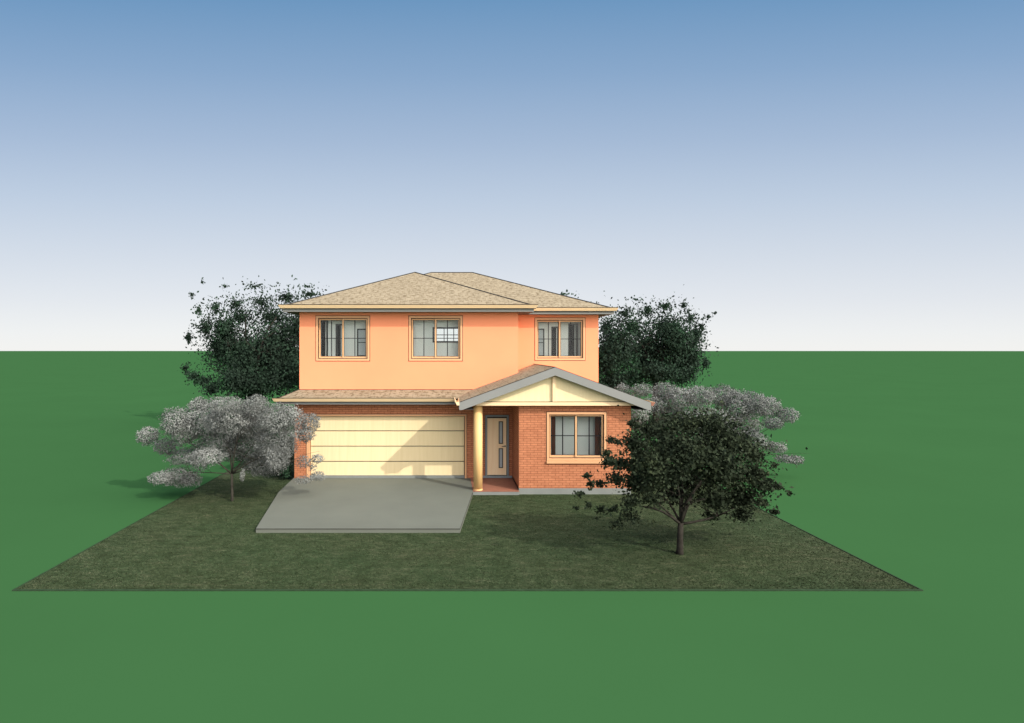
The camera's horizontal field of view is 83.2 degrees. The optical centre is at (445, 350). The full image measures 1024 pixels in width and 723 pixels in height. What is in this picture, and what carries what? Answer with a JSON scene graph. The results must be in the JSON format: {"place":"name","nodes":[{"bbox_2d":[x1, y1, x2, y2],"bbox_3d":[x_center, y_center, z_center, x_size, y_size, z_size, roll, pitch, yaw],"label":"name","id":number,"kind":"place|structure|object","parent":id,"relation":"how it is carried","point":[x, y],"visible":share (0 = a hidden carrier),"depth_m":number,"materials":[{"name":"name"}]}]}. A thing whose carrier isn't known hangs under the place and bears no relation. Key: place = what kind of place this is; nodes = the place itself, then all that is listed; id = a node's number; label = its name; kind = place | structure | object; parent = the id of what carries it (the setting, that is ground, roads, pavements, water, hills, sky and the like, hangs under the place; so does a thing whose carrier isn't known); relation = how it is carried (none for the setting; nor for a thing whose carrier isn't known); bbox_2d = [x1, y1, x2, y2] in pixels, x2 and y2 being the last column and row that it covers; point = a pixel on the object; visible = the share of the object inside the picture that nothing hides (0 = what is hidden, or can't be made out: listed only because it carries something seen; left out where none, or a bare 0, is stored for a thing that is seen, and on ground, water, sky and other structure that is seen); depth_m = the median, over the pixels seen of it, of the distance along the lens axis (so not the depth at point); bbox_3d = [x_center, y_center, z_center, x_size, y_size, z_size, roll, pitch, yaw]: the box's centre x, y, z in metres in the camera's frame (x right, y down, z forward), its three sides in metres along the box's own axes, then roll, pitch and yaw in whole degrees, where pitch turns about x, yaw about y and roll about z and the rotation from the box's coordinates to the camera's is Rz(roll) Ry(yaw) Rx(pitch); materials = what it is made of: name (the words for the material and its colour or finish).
{"place":"outdoors","nodes":[
{"label":"outdoors","id":0,"kind":"place"},
{"bbox_2d":[256,478,472,532],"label":"driveway","id":1,"kind":"structure","parent":0,"point":[382,505],"depth_m":17.05,"materials":[{"name":"concrete"}]},
{"bbox_2d":[272,272,654,494],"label":"house","id":2,"kind":"structure","parent":0,"point":[506,393],"depth_m":20.95,"materials":[{"name":"orange painted plaster"},{"name":"clay brick"},{"name":"shingle"}]},
{"bbox_2d":[321,321,327,355],"bbox_3d":[-4.685,0.056,22.115,0.307,2.416,0.110,0,0,0],"label":"curtain","id":3,"kind":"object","parent":2,"relation":"in","point":[324,323],"depth_m":22.13,"materials":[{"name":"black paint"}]},
{"bbox_2d":[336,324,341,355],"bbox_3d":[-4.087,0.115,22.115,0.298,2.297,0.110,0,0,0],"label":"interior door","id":4,"kind":"structure","parent":2,"relation":"in","point":[338,326],"depth_m":22.13,"materials":[{"name":"black paint"}]},
{"bbox_2d":[316,315,369,360],"bbox_3d":[-3.871,-0.466,21.654,2.059,1.729,0.192,0,0,0],"label":"window","id":5,"kind":"structure","parent":2,"relation":"in","point":[319,318],"depth_m":21.61,"materials":[{"name":"beige paint"}]},
{"bbox_2d":[306,414,466,477],"bbox_3d":[-2.145,3.492,20.914,5.864,2.384,0.192,0,0,0],"label":"garage door","id":6,"kind":"structure","parent":2,"relation":"in","point":[349,444],"depth_m":20.95,"materials":[{"name":"beige paint"}]},
{"bbox_2d":[408,315,462,360],"bbox_3d":[-0.368,-0.466,21.654,2.051,1.729,0.192,0,0,0],"label":"window","id":7,"kind":"structure","parent":2,"relation":"in","point":[411,318],"depth_m":21.61,"materials":[{"name":"beige paint"}]},
{"bbox_2d":[433,327,457,342],"bbox_3d":[0.128,-0.613,22.100,1.247,0.594,0.080,0,0,0],"label":"inner window","id":8,"kind":"structure","parent":2,"relation":"in","point":[453,328],"depth_m":22.06,"materials":[{"name":"white paint"}]},
{"bbox_2d":[485,415,508,475],"bbox_3d":[1.882,3.441,20.886,0.883,2.226,0.167,0,0,0],"label":"front door","id":9,"kind":"structure","parent":2,"relation":"in","point":[496,426],"depth_m":20.88,"materials":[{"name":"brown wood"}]},
{"bbox_2d":[551,327,557,355],"bbox_3d":[4.509,0.137,23.515,0.321,2.255,0.110,0,0,0],"label":"interior door","id":10,"kind":"structure","parent":2,"relation":"in","point":[554,330],"depth_m":23.53,"materials":[{"name":"black paint"}]},
{"bbox_2d":[535,318,585,360],"bbox_3d":[4.604,-0.467,23.054,2.048,1.731,0.192,0,0,0],"label":"window","id":11,"kind":"structure","parent":2,"relation":"in","point":[582,357],"depth_m":23.01,"materials":[{"name":"beige paint"}]},
{"bbox_2d":[568,324,577,355],"bbox_3d":[5.245,0.073,23.515,0.405,2.381,0.110,0,0,0],"label":"interior door","id":12,"kind":"structure","parent":2,"relation":"in","point":[574,327],"depth_m":23.53,"materials":[{"name":"black paint"}]},
{"bbox_2d":[546,411,606,463],"bbox_3d":[4.344,2.869,19.005,2.013,1.713,0.230,0,0,0],"label":"window","id":13,"kind":"structure","parent":2,"relation":"in","point":[550,459],"depth_m":18.95,"materials":[{"name":"beige paint"}]},
{"bbox_2d":[12,437,922,590],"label":"lawn","id":14,"kind":"structure","parent":0,"point":[488,566],"depth_m":13.55,"materials":[{"name":"green plant"}]},
{"bbox_2d":[135,393,325,500],"bbox_3d":[-7.019,3.043,18.272,6.437,3.509,2.958,0,0,0],"label":"silver tree","id":15,"kind":"object","parent":14,"relation":"on","point":[224,423],"visible":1,"depth_m":18.00,"materials":[{"name":"grey plant"}]},
{"bbox_2d":[265,437,293,477],"bbox_3d":[-6.256,3.813,21.613,1.193,1.950,2.688,0,0,-29],"label":"shrub","id":16,"kind":"object","parent":14,"relation":"on","point":[286,473],"visible":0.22,"depth_m":21.09,"materials":[{"name":"green plant"}]},
{"bbox_2d":[572,400,807,554],"bbox_3d":[5.598,2.978,13.545,4.868,3.646,4.871,0,0,29],"label":"round tree","id":17,"kind":"object","parent":14,"relation":"on","point":[688,457],"visible":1,"depth_m":13.09,"materials":[{"name":"green plant"}]},
{"bbox_2d":[0,351,1023,722],"bbox_3d":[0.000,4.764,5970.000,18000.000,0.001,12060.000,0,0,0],"label":"ground","id":18,"kind":"structure","parent":0,"point":[910,469],"depth_m":10.45,"materials":[{"name":"green plant"}]},
{"bbox_2d":[179,274,326,416],"bbox_3d":[-11.332,-0.059,37.253,9.716,9.740,9.662,0,0,-40],"label":"dark evergreen","id":19,"kind":"object","parent":18,"relation":"on","point":[266,364],"visible":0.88,"depth_m":36.08,"materials":[{"name":"green plant"}]},
{"bbox_2d":[560,290,718,419],"bbox_3d":[12.397,0.365,36.190,11.151,8.891,7.538,0,0,0],"label":"dark evergreen","id":20,"kind":"object","parent":18,"relation":"on","point":[649,355],"visible":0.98,"depth_m":35.31,"materials":[{"name":"green plant"}]},
{"bbox_2d":[614,382,805,464],"bbox_3d":[9.801,2.954,20.848,7.222,3.689,2.642,0,0,0],"label":"silver tree","id":21,"kind":"object","parent":18,"relation":"on","point":[764,407],"visible":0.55,"depth_m":20.75,"materials":[{"name":"grey plant"}]},
{"bbox_2d":[0,0,1023,350],"label":"sky","id":22,"kind":"structure","parent":0,"point":[817,175],"materials":[{"name":"blue"}]}
]}

